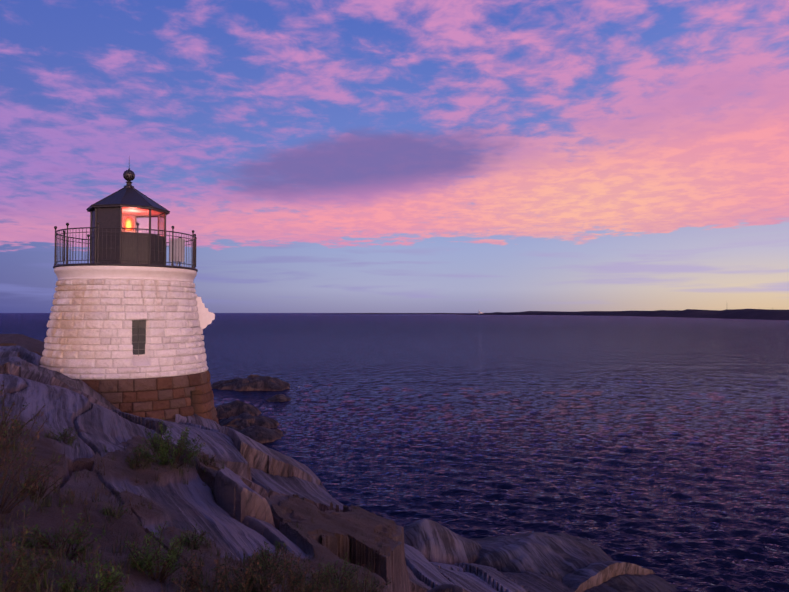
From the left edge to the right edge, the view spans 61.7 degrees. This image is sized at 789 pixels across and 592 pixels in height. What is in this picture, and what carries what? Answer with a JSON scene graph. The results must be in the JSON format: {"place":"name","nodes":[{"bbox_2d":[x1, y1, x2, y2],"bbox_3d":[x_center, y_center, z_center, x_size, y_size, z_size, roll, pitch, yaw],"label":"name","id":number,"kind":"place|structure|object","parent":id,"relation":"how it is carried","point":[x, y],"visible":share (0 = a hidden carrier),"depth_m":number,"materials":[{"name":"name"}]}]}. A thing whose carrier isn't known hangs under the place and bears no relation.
{"place":"outdoors","nodes":[
{"label":"outdoors","id":0,"kind":"place"},
{"bbox_2d":[0,334,573,591],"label":"rocky slope","id":1,"kind":"structure","parent":0,"point":[251,503],"depth_m":9.82,"materials":[{"name":"grey stone"}]},
{"bbox_2d":[40,168,218,423],"bbox_3d":[-11.024,0.337,27.339,7.532,11.280,7.550,0,-1,1],"label":"lighthouse","id":2,"kind":"object","parent":1,"relation":"on","point":[131,317],"visible":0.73,"depth_m":25.15,"materials":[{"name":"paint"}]},
{"bbox_2d":[0,381,390,591],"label":"headland shrubs","id":3,"kind":"object","parent":1,"relation":"on","point":[251,579],"visible":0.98,"depth_m":4.98,"materials":[{"name":"green plant"}]},
{"bbox_2d":[0,418,396,591],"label":"headland grass","id":4,"kind":"structure","parent":1,"relation":"on","point":[60,568],"depth_m":5.94,"materials":[{"name":"green plant"}]},
{"bbox_2d":[0,313,788,591],"bbox_3d":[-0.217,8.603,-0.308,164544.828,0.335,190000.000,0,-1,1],"label":"sea","id":5,"kind":"structure","parent":0,"point":[659,446],"depth_m":52.05,"materials":[{"name":"liquid"}]},
{"bbox_2d":[211,375,676,591],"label":"rocks","id":6,"kind":"object","parent":5,"relation":"on","point":[576,564],"visible":0.5,"depth_m":22.39,"materials":[{"name":"grey stone"}]},
{"bbox_2d":[0,0,788,312],"label":"sky","id":7,"kind":"structure","parent":0,"point":[319,156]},
{"bbox_2d":[347,308,788,319],"bbox_3d":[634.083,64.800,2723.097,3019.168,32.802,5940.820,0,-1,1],"label":"shore","id":8,"kind":"structure","parent":0,"point":[766,314],"depth_m":1434.82,"materials":[{"name":"black"}]}
]}

